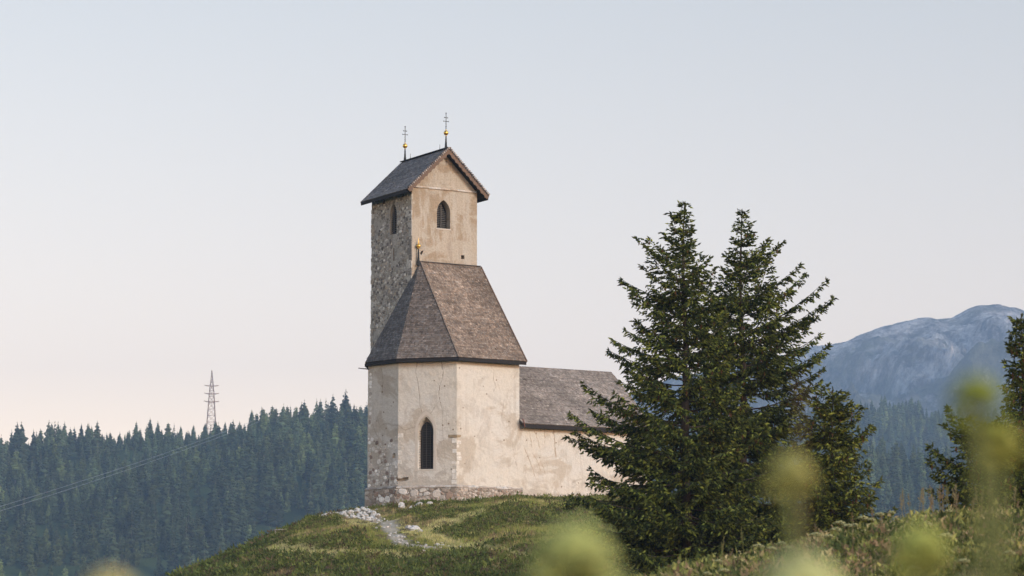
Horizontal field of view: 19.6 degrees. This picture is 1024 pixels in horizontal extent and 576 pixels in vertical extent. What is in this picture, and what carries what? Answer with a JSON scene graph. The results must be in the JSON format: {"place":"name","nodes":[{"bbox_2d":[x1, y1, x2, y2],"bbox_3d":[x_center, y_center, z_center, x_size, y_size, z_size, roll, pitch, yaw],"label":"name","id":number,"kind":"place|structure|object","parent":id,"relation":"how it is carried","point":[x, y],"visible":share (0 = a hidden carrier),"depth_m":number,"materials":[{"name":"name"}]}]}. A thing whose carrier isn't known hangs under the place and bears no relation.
{"place":"outdoors","nodes":[
{"label":"outdoors","id":0,"kind":"place"},
{"bbox_2d":[1,417,269,510],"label":"power cable","id":1,"kind":"object","parent":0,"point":[119,472],"visible":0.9,"depth_m":1486.65,"materials":[{"name":"metal"}]},
{"bbox_2d":[3,414,269,505],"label":"power cable","id":2,"kind":"object","parent":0,"point":[104,473],"visible":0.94,"depth_m":1464.88,"materials":[{"name":"metal"}]},
{"bbox_2d":[3,416,966,575],"bbox_3d":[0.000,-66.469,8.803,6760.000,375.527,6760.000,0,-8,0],"label":"forest hills","id":3,"kind":"structure","parent":0,"point":[146,567],"depth_m":1484.48,"materials":[{"name":"plant"}]},
{"bbox_2d":[4,464,16,496],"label":"spruce tree","id":4,"kind":"object","parent":3,"relation":"on","point":[9,479],"visible":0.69,"depth_m":1609.93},
{"bbox_2d":[7,423,21,463],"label":"spruce tree","id":5,"kind":"object","parent":3,"relation":"on","point":[16,441],"visible":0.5,"depth_m":1732.23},
{"bbox_2d":[17,435,27,475],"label":"spruce tree","id":6,"kind":"object","parent":3,"relation":"on","point":[23,456],"visible":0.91,"depth_m":1701.58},
{"bbox_2d":[14,484,31,522],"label":"spruce tree","id":7,"kind":"object","parent":3,"relation":"on","point":[25,495],"visible":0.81,"depth_m":1496.40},
{"bbox_2d":[19,421,29,456],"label":"spruce tree","id":8,"kind":"object","parent":3,"relation":"on","point":[26,446],"visible":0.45,"depth_m":1738.67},
{"bbox_2d":[22,507,36,550],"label":"spruce tree","id":9,"kind":"object","parent":3,"relation":"on","point":[30,531],"visible":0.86,"depth_m":1428.84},
{"bbox_2d":[20,538,39,569],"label":"spruce tree","id":10,"kind":"object","parent":3,"relation":"on","point":[29,552],"visible":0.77,"depth_m":1373.79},
{"bbox_2d":[25,556,37,575],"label":"larch tree","id":11,"kind":"object","parent":3,"relation":"on","point":[31,570],"visible":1,"depth_m":1353.79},
{"bbox_2d":[27,429,39,475],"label":"spruce tree","id":12,"kind":"object","parent":3,"relation":"on","point":[32,448],"visible":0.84,"depth_m":1713.08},
{"bbox_2d":[31,484,40,514],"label":"larch tree","id":13,"kind":"object","parent":3,"relation":"on","point":[35,502],"visible":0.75,"depth_m":1549.44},
{"bbox_2d":[35,493,41,516],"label":"larch tree","id":14,"kind":"object","parent":3,"relation":"on","point":[39,504],"visible":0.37,"depth_m":1535.64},
{"bbox_2d":[36,455,50,492],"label":"spruce tree","id":15,"kind":"object","parent":3,"relation":"on","point":[44,470],"visible":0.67,"depth_m":1663.92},
{"bbox_2d":[43,528,51,557],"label":"larch tree","id":16,"kind":"object","parent":3,"relation":"on","point":[46,536],"visible":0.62,"depth_m":1408.17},
{"bbox_2d":[47,511,53,528],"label":"spruce tree","id":17,"kind":"object","parent":3,"relation":"on","point":[50,522],"visible":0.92,"depth_m":1484.30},
{"bbox_2d":[48,525,53,540],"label":"spruce tree","id":18,"kind":"object","parent":3,"relation":"on","point":[51,532],"visible":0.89,"depth_m":1458.83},
{"bbox_2d":[47,483,59,513],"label":"spruce tree","id":19,"kind":"object","parent":3,"relation":"on","point":[53,491],"visible":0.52,"depth_m":1536.82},
{"bbox_2d":[50,539,62,565],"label":"larch tree","id":20,"kind":"object","parent":3,"relation":"on","point":[58,549],"visible":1,"depth_m":1387.21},
{"bbox_2d":[55,477,64,513],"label":"spruce tree","id":21,"kind":"object","parent":3,"relation":"on","point":[60,501],"visible":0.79,"depth_m":1552.86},
{"bbox_2d":[59,497,71,528],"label":"spruce tree","id":22,"kind":"object","parent":3,"relation":"on","point":[65,523],"visible":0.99,"depth_m":1485.05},
{"bbox_2d":[61,471,70,505],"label":"spruce tree","id":23,"kind":"object","parent":3,"relation":"on","point":[65,483],"visible":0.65,"depth_m":1583.99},
{"bbox_2d":[69,523,78,553],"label":"spruce tree","id":24,"kind":"object","parent":3,"relation":"on","point":[74,540],"visible":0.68,"depth_m":1417.50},
{"bbox_2d":[69,543,80,565],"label":"tree","id":25,"kind":"object","parent":3,"relation":"on","point":[74,558],"visible":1,"depth_m":1389.30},
{"bbox_2d":[71,516,81,547],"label":"spruce tree","id":26,"kind":"object","parent":3,"relation":"on","point":[79,533],"visible":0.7,"depth_m":1435.94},
{"bbox_2d":[82,558,90,575],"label":"spruce tree","id":27,"kind":"object","parent":3,"relation":"on","point":[86,570],"visible":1,"depth_m":1315.04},
{"bbox_2d":[83,527,101,558],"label":"larch tree","id":28,"kind":"object","parent":3,"relation":"on","point":[93,536],"visible":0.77,"depth_m":1405.38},
{"bbox_2d":[88,541,98,575],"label":"spruce tree","id":29,"kind":"object","parent":3,"relation":"on","point":[93,561],"visible":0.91,"depth_m":1340.84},
{"bbox_2d":[92,488,97,508],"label":"spruce tree","id":30,"kind":"object","parent":3,"relation":"on","point":[95,496],"visible":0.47,"depth_m":1508.92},
{"bbox_2d":[100,528,120,572],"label":"spruce tree","id":31,"kind":"object","parent":3,"relation":"on","point":[112,551],"visible":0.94,"depth_m":1375.50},
{"bbox_2d":[117,539,122,560],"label":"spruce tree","id":32,"kind":"object","parent":3,"relation":"on","point":[120,547],"visible":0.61,"depth_m":1390.86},
{"bbox_2d":[118,550,125,575],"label":"spruce tree","id":33,"kind":"object","parent":3,"relation":"on","point":[122,567],"visible":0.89,"depth_m":1300.66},
{"bbox_2d":[121,492,130,517],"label":"larch tree","id":34,"kind":"object","parent":3,"relation":"on","point":[125,501],"visible":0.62,"depth_m":1497.91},
{"bbox_2d":[121,507,130,537],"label":"spruce tree","id":35,"kind":"object","parent":3,"relation":"on","point":[127,520],"visible":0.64,"depth_m":1443.75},
{"bbox_2d":[120,537,133,568],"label":"larch tree","id":36,"kind":"object","parent":3,"relation":"on","point":[127,555],"visible":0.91,"depth_m":1383.97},
{"bbox_2d":[136,454,147,501],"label":"spruce tree","id":37,"kind":"object","parent":3,"relation":"on","point":[141,481],"visible":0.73,"depth_m":1566.44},
{"bbox_2d":[154,549,164,575],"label":"spruce tree","id":38,"kind":"object","parent":3,"relation":"on","point":[159,569],"visible":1,"depth_m":1372.69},
{"bbox_2d":[158,466,172,505],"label":"spruce tree","id":39,"kind":"object","parent":3,"relation":"on","point":[165,488],"visible":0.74,"depth_m":1536.50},
{"bbox_2d":[160,491,172,535],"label":"spruce tree","id":40,"kind":"object","parent":3,"relation":"on","point":[167,512],"visible":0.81,"depth_m":1447.97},
{"bbox_2d":[178,537,194,568],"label":"spruce tree","id":41,"kind":"object","parent":3,"relation":"on","point":[185,557],"visible":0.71,"depth_m":1363.04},
{"bbox_2d":[181,461,194,490],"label":"larch tree","id":42,"kind":"object","parent":3,"relation":"on","point":[190,476],"visible":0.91,"depth_m":1567.52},
{"bbox_2d":[195,516,205,546],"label":"larch tree","id":43,"kind":"object","parent":3,"relation":"on","point":[201,533],"visible":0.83,"depth_m":1422.09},
{"bbox_2d":[197,534,209,562],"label":"spruce tree","id":44,"kind":"object","parent":3,"relation":"on","point":[201,552],"visible":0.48,"depth_m":1366.25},
{"bbox_2d":[205,370,218,433],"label":"power pylon","id":45,"kind":"object","parent":3,"relation":"on","point":[213,402],"visible":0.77,"depth_m":1911.92,"materials":[{"name":"metal"}]},
{"bbox_2d":[215,527,227,555],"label":"spruce tree","id":46,"kind":"object","parent":3,"relation":"on","point":[222,539],"visible":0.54,"depth_m":1390.65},
{"bbox_2d":[216,504,229,538],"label":"spruce tree","id":47,"kind":"object","parent":3,"relation":"on","point":[219,518],"visible":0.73,"depth_m":1439.19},
{"bbox_2d":[221,472,237,506],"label":"spruce tree","id":48,"kind":"object","parent":3,"relation":"on","point":[233,482],"visible":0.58,"depth_m":1513.72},
{"bbox_2d":[223,489,241,537],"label":"spruce tree","id":49,"kind":"object","parent":3,"relation":"on","point":[232,515],"visible":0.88,"depth_m":1445.07,"materials":[{"name":"plant"}]},
{"bbox_2d":[235,495,240,513],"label":"spruce tree","id":50,"kind":"object","parent":3,"relation":"on","point":[237,501],"visible":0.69,"depth_m":1498.26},
{"bbox_2d":[234,464,245,494],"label":"spruce tree","id":51,"kind":"object","parent":3,"relation":"on","point":[238,477],"visible":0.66,"depth_m":1530.86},
{"bbox_2d":[238,481,246,507],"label":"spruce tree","id":52,"kind":"object","parent":3,"relation":"on","point":[241,495],"visible":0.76,"depth_m":1502.64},
{"bbox_2d":[237,441,249,479],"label":"spruce tree","id":53,"kind":"object","parent":3,"relation":"on","point":[243,462],"visible":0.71,"depth_m":1577.56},
{"bbox_2d":[239,513,247,543],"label":"spruce tree","id":54,"kind":"object","parent":3,"relation":"on","point":[243,535],"visible":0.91,"depth_m":1428.66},
{"bbox_2d":[238,503,248,526],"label":"spruce tree","id":55,"kind":"object","parent":3,"relation":"on","point":[242,510],"visible":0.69,"depth_m":1474.98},
{"bbox_2d":[244,425,255,463],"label":"spruce tree","id":56,"kind":"object","parent":3,"relation":"on","point":[249,442],"visible":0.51,"depth_m":1607.88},
{"bbox_2d":[243,445,260,493],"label":"spruce tree","id":57,"kind":"object","parent":3,"relation":"on","point":[251,469],"visible":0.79,"depth_m":1543.41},
{"bbox_2d":[264,435,271,453],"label":"larch tree","id":58,"kind":"object","parent":3,"relation":"on","point":[267,442],"visible":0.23,"depth_m":1630.62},
{"bbox_2d":[265,484,282,527],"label":"spruce tree","id":59,"kind":"object","parent":3,"relation":"on","point":[273,515],"visible":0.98,"depth_m":1475.62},
{"bbox_2d":[284,483,293,506],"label":"spruce tree","id":60,"kind":"object","parent":3,"relation":"on","point":[289,493],"visible":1,"depth_m":1516.75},
{"bbox_2d":[283,428,295,455],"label":"larch tree","id":61,"kind":"object","parent":3,"relation":"on","point":[289,432],"visible":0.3,"depth_m":1635.11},
{"bbox_2d":[294,446,304,475],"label":"tree","id":62,"kind":"object","parent":3,"relation":"on","point":[299,462],"visible":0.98,"depth_m":1583.46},
{"bbox_2d":[302,449,312,482],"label":"spruce tree","id":63,"kind":"object","parent":3,"relation":"on","point":[306,475],"visible":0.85,"depth_m":1566.66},
{"bbox_2d":[312,452,328,503],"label":"spruce tree","id":64,"kind":"object","parent":3,"relation":"on","point":[318,479],"visible":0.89,"depth_m":1520.28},
{"bbox_2d":[321,427,333,462],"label":"spruce tree","id":65,"kind":"object","parent":3,"relation":"on","point":[326,446],"visible":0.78,"depth_m":1604.56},
{"bbox_2d":[327,494,334,511],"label":"spruce tree","id":66,"kind":"object","parent":3,"relation":"on","point":[331,504],"visible":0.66,"depth_m":1489.01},
{"bbox_2d":[325,454,338,494],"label":"spruce tree","id":67,"kind":"object","parent":3,"relation":"on","point":[332,474],"visible":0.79,"depth_m":1538.93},
{"bbox_2d":[331,407,341,432],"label":"spruce tree","id":68,"kind":"object","parent":3,"relation":"on","point":[338,421],"visible":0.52,"depth_m":1659.01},
{"bbox_2d":[334,418,352,456],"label":"spruce tree","id":69,"kind":"object","parent":3,"relation":"on","point":[346,438],"visible":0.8,"depth_m":1638.89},
{"bbox_2d":[339,391,351,419],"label":"spruce tree","id":70,"kind":"object","parent":3,"relation":"on","point":[345,400],"visible":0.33,"depth_m":1716.53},
{"bbox_2d":[341,402,351,434],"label":"spruce tree","id":71,"kind":"object","parent":3,"relation":"on","point":[348,414],"visible":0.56,"depth_m":1670.72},
{"bbox_2d":[349,486,358,507],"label":"spruce tree","id":72,"kind":"object","parent":3,"relation":"on","point":[353,499],"visible":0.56,"depth_m":1496.23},
{"bbox_2d":[347,456,364,493],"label":"spruce tree","id":73,"kind":"object","parent":3,"relation":"on","point":[355,469],"visible":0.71,"depth_m":1536.20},
{"bbox_2d":[352,408,360,429],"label":"spruce tree","id":74,"kind":"object","parent":3,"relation":"on","point":[357,419],"visible":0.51,"depth_m":1673.28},
{"bbox_2d":[350,474,364,507],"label":"spruce tree","id":75,"kind":"object","parent":3,"relation":"on","point":[358,487],"visible":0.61,"depth_m":1511.96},
{"bbox_2d":[359,420,366,443],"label":"larch tree","id":76,"kind":"object","parent":3,"relation":"on","point":[363,429],"visible":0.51,"depth_m":1645.62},
{"bbox_2d":[0,394,1019,575],"bbox_3d":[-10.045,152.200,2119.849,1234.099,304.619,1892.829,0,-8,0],"label":"forest","id":77,"kind":"object","parent":3,"relation":"on","point":[59,448],"visible":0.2,"depth_m":1704.97,"materials":[{"name":"plant"}]},
{"bbox_2d":[888,495,896,518],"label":"spruce tree","id":78,"kind":"object","parent":3,"relation":"on","point":[892,502],"visible":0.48,"depth_m":1508.80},
{"bbox_2d":[888,462,899,495],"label":"spruce tree","id":79,"kind":"object","parent":3,"relation":"on","point":[893,479],"visible":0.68,"depth_m":1610.63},
{"bbox_2d":[889,442,902,477],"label":"larch tree","id":80,"kind":"object","parent":3,"relation":"on","point":[895,453],"visible":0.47,"depth_m":1698.08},
{"bbox_2d":[895,490,900,517],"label":"spruce tree","id":81,"kind":"object","parent":3,"relation":"on","point":[897,504],"visible":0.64,"depth_m":1518.01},
{"bbox_2d":[899,500,904,519],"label":"spruce tree","id":82,"kind":"object","parent":3,"relation":"on","point":[900,512],"visible":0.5,"depth_m":1499.73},
{"bbox_2d":[910,495,918,516],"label":"spruce tree","id":83,"kind":"object","parent":3,"relation":"on","point":[915,504],"visible":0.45,"depth_m":1523.20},
{"bbox_2d":[916,487,922,512],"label":"spruce tree","id":84,"kind":"object","parent":3,"relation":"on","point":[918,494],"visible":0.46,"depth_m":1546.85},
{"bbox_2d":[925,442,932,475],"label":"spruce tree","id":85,"kind":"object","parent":3,"relation":"on","point":[927,457],"visible":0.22,"depth_m":1692.69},
{"bbox_2d":[925,491,933,511],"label":"spruce tree","id":86,"kind":"object","parent":3,"relation":"on","point":[927,502],"visible":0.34,"depth_m":1534.28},
{"bbox_2d":[931,448,944,476],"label":"spruce tree","id":87,"kind":"object","parent":3,"relation":"on","point":[936,462],"visible":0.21,"depth_m":1678.60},
{"bbox_2d":[0,0,1023,443],"label":"sky","id":88,"kind":"structure","parent":0,"point":[184,184],"materials":[{"name":"white"}]},
{"bbox_2d":[267,506,1013,575],"bbox_3d":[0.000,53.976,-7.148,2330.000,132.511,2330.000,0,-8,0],"label":"ground","id":89,"kind":"structure","parent":0,"point":[388,530],"depth_m":158.59,"materials":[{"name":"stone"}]},
{"bbox_2d":[93,570,124,575],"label":"umbel flower","id":90,"kind":"object","parent":89,"relation":"on","point":[110,573],"visible":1,"depth_m":2.36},
{"bbox_2d":[162,491,755,575],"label":"shrubs","id":91,"kind":"object","parent":89,"relation":"on","point":[233,562],"visible":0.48,"depth_m":150.17,"materials":[{"name":"green plant"}]},
{"bbox_2d":[198,495,761,575],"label":"grass","id":92,"kind":"structure","parent":89,"relation":"on","point":[455,543],"depth_m":153.81,"materials":[{"name":"plant"}]},
{"bbox_2d":[358,113,646,506],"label":"church","id":93,"kind":"structure","parent":89,"relation":"on","point":[462,404],"depth_m":193.19,"materials":[{"name":"paint"}]},
{"bbox_2d":[392,205,396,233],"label":"window","id":94,"kind":"structure","parent":93,"relation":"in","point":[394,216],"depth_m":198.20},
{"bbox_2d":[415,411,435,470],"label":"window","id":95,"kind":"structure","parent":93,"relation":"in","point":[426,433],"depth_m":190.56,"materials":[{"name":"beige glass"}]},
{"bbox_2d":[437,202,446,228],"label":"window","id":96,"kind":"structure","parent":93,"relation":"in","point":[441,212],"depth_m":197.67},
{"bbox_2d":[561,499,576,512],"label":"spruce sapling","id":97,"kind":"object","parent":89,"relation":"on","point":[568,507],"visible":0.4,"depth_m":167.22,"materials":[{"name":"green plant"}]},
{"bbox_2d":[528,522,619,575],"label":"umbel flower","id":98,"kind":"object","parent":89,"relation":"on","point":[576,546],"visible":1,"depth_m":2.30,"materials":[{"name":"plant"}]},
{"bbox_2d":[561,200,780,575],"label":"spruce tree","id":99,"kind":"object","parent":89,"relation":"on","point":[648,544],"visible":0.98,"depth_m":104.35,"materials":[{"name":"green plant"}]},
{"bbox_2d":[672,208,838,557],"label":"spruce tree","id":100,"kind":"object","parent":89,"relation":"on","point":[760,438],"visible":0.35,"depth_m":108.72,"materials":[{"name":"green plant"}]},
{"bbox_2d":[751,544,764,557],"bbox_3d":[3.164,3.555,37.856,0.169,0.575,0.172,4,-9,-30],"label":"wild umbel","id":101,"kind":"object","parent":89,"relation":"on","point":[758,545],"visible":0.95,"depth_m":37.87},
{"bbox_2d":[763,454,814,555],"bbox_3d":[0.248,0.733,2.498,0.289,1.183,0.167,0,-8,0],"label":"umbel flower","id":102,"kind":"object","parent":89,"relation":"on","point":[795,470],"visible":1,"depth_m":2.53,"materials":[{"name":"plant"}]},
{"bbox_2d":[794,376,809,554],"bbox_3d":[0.312,0.739,3.133,0.022,1.298,0.028,0,-8,0],"label":"dock plant","id":103,"kind":"object","parent":89,"relation":"on","point":[801,446],"visible":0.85,"depth_m":3.21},
{"bbox_2d":[764,553,842,575],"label":"umbel flower","id":104,"kind":"object","parent":89,"relation":"on","point":[809,564],"visible":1,"depth_m":2.24,"materials":[{"name":"plant"}]},
{"bbox_2d":[808,532,821,554],"bbox_3d":[3.902,3.405,37.877,0.173,0.569,0.176,4,-8,-27],"label":"wild umbel","id":105,"kind":"object","parent":89,"relation":"on","point":[817,534],"visible":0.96,"depth_m":37.89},
{"bbox_2d":[634,500,1023,575],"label":"meadow grass","id":106,"kind":"structure","parent":89,"relation":"on","point":[885,561],"depth_m":35.71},
{"bbox_2d":[772,382,897,538],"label":"spruce tree","id":107,"kind":"object","parent":89,"relation":"on","point":[826,469],"visible":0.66,"depth_m":91.66,"materials":[{"name":"green plant"}]},
{"bbox_2d":[887,524,952,575],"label":"umbel flower","id":108,"kind":"object","parent":89,"relation":"on","point":[923,541],"visible":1,"depth_m":2.47,"materials":[{"name":"plant"}]},
{"bbox_2d":[929,493,933,527],"bbox_3d":[5.282,2.973,37.206,0.064,0.801,0.040,-4,-8,26],"label":"grass stalk","id":109,"kind":"object","parent":89,"relation":"on","point":[931,503],"depth_m":37.23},
{"bbox_2d":[941,532,953,540],"bbox_3d":[4.839,3.007,32.887,0.179,0.591,0.179,6,-10,-37],"label":"wild umbel","id":110,"kind":"object","parent":89,"relation":"on","point":[948,535],"visible":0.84,"depth_m":32.89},
{"bbox_2d":[956,558,969,575],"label":"wild umbel","id":111,"kind":"object","parent":89,"relation":"on","point":[964,560],"visible":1,"depth_m":29.88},
{"bbox_2d":[924,404,1023,509],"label":"spruce tree","id":112,"kind":"object","parent":89,"relation":"on","point":[965,474],"visible":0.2,"depth_m":67.88,"materials":[{"name":"green plant"}]},
{"bbox_2d":[945,375,1007,575],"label":"umbel flower","id":113,"kind":"object","parent":89,"relation":"on","point":[978,391],"visible":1,"depth_m":2.48,"materials":[{"name":"plant"}]},
{"bbox_2d":[970,313,1023,509],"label":"spruce tree","id":114,"kind":"object","parent":89,"relation":"on","point":[1016,398],"visible":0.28,"depth_m":74.20,"materials":[{"name":"green plant"}]},
{"bbox_2d":[970,425,1023,575],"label":"umbel flower","id":115,"kind":"object","parent":89,"relation":"on","point":[1008,438],"visible":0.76,"depth_m":2.69,"materials":[{"name":"plant"}]},
{"bbox_2d":[1008,550,1015,575],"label":"wild umbel","id":116,"kind":"object","parent":89,"relation":"on","point":[1011,553],"visible":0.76,"depth_m":29.88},
{"bbox_2d":[631,304,1023,420],"bbox_3d":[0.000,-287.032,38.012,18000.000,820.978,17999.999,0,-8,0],"label":"mountain","id":117,"kind":"structure","parent":0,"point":[929,363],"depth_m":5004.35,"materials":[{"name":"stone"}]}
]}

